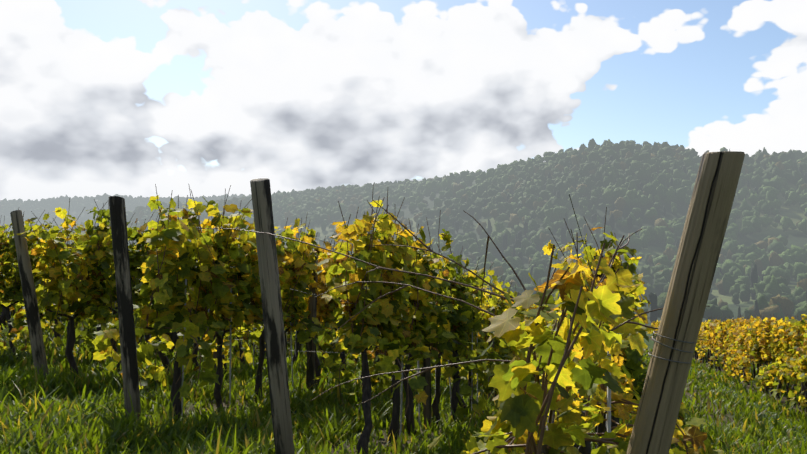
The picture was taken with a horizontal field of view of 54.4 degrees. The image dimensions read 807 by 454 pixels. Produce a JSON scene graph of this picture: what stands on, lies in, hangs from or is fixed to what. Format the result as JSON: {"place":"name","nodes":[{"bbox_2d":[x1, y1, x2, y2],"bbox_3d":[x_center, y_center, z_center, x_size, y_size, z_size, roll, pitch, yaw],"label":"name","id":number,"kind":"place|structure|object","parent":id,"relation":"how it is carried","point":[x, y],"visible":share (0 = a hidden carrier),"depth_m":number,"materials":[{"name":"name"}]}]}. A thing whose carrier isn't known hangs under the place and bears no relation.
{"place":"outdoors","nodes":[
{"label":"outdoors","id":0,"kind":"place"},
{"bbox_2d":[0,154,806,453],"bbox_3d":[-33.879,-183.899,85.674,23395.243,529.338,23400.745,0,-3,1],"label":"terrain","id":1,"kind":"structure","parent":0,"point":[795,215],"depth_m":1094.43,"materials":[{"name":"green plant"}]},
{"bbox_2d":[10,210,48,379],"bbox_3d":[-4.056,0.901,8.566,0.149,2.187,0.133,-9,0,0],"label":"end post","id":2,"kind":"object","parent":1,"relation":"on","point":[31,309],"visible":0.77,"depth_m":8.52,"materials":[{"name":"grey wood"}]},
{"bbox_2d":[109,196,140,419],"bbox_3d":[-2.280,0.831,6.461,0.316,2.161,0.128,2,-4,-37],"label":"end post","id":3,"kind":"object","parent":1,"relation":"on","point":[117,210],"visible":0.92,"depth_m":6.41,"materials":[{"name":"brown wood"}]},
{"bbox_2d":[0,180,397,243],"bbox_3d":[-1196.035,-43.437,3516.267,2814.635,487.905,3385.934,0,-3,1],"label":"hill trees","id":4,"kind":"object","parent":1,"relation":"on","point":[138,208],"visible":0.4,"depth_m":3948.84,"materials":[{"name":"green plant"}]},
{"bbox_2d":[250,178,294,453],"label":"end post","id":5,"kind":"object","parent":1,"relation":"on","point":[273,322],"visible":1,"depth_m":5.00,"materials":[{"name":"grey wood"}]},
{"bbox_2d":[0,195,688,449],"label":"vine leaves","id":6,"kind":"object","parent":1,"relation":"on","point":[171,300],"visible":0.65,"depth_m":7.92,"materials":[{"name":"green plant"}]},
{"bbox_2d":[0,301,772,453],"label":"vine arms","id":7,"kind":"object","parent":1,"relation":"on","point":[544,449],"depth_m":7.88},
{"bbox_2d":[0,194,782,448],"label":"trellis wires","id":8,"kind":"object","parent":1,"relation":"on","point":[348,302],"depth_m":5.74,"materials":[{"name":"grey metal"}]},
{"bbox_2d":[10,279,792,449],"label":"vine stakes","id":9,"kind":"object","parent":1,"relation":"on","point":[608,418],"depth_m":7.92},
{"bbox_2d":[0,305,806,453],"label":"grass","id":10,"kind":"structure","parent":1,"relation":"on","point":[55,421],"depth_m":8.03,"materials":[{"name":"green plant"}]},
{"bbox_2d":[0,219,806,407],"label":"vine leaves","id":11,"kind":"object","parent":1,"relation":"on","point":[791,350],"visible":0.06,"depth_m":17.39,"materials":[{"name":"yellow plant"}]},
{"bbox_2d":[0,303,806,453],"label":"vine trunks","id":12,"kind":"object","parent":1,"relation":"on","point":[363,441],"depth_m":8.71,"materials":[{"name":"brown wood"}]},
{"bbox_2d":[0,184,806,453],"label":"vine shoots","id":13,"kind":"object","parent":12,"relation":"attached to","point":[530,445],"visible":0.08,"depth_m":6.49,"materials":[{"name":"brown"}]},
{"bbox_2d":[198,200,709,404],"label":"bare canes","id":14,"kind":"object","parent":13,"relation":"on","point":[481,289],"visible":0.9,"depth_m":3.02,"materials":[{"name":"brown plant"}]},
{"bbox_2d":[15,304,806,367],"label":"vine leaves","id":15,"kind":"object","parent":1,"relation":"on","point":[723,337],"visible":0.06,"depth_m":32.01,"materials":[{"name":"yellow plant"}]},
{"bbox_2d":[74,138,806,322],"bbox_3d":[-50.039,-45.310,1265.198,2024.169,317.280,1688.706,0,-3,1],"label":"hill trees","id":16,"kind":"object","parent":1,"relation":"on","point":[779,267],"visible":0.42,"depth_m":1227.77,"materials":[{"name":"green plant"}]},
{"bbox_2d":[75,252,806,448],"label":"posts","id":17,"kind":"object","parent":1,"relation":"on","point":[312,309],"visible":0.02,"depth_m":10.13,"materials":[{"name":"brown wood"}]},
{"bbox_2d":[427,227,723,453],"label":"vine leaves","id":18,"kind":"object","parent":1,"relation":"on","point":[610,303],"visible":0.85,"depth_m":2.44,"materials":[{"name":"green plant"}]},
{"bbox_2d":[626,151,744,453],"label":"end post","id":19,"kind":"object","parent":1,"relation":"on","point":[705,224],"visible":1,"depth_m":2.15,"materials":[{"name":"brown wood"}]},
{"bbox_2d":[643,331,694,387],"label":"end post wire ties","id":20,"kind":"object","parent":19,"relation":"attached to","point":[668,347],"visible":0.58,"depth_m":2.15,"materials":[{"name":"silver metal"}]},
{"bbox_2d":[0,0,806,200],"label":"sky","id":21,"kind":"structure","parent":0,"point":[98,97],"materials":[{"name":"white"}]}
]}

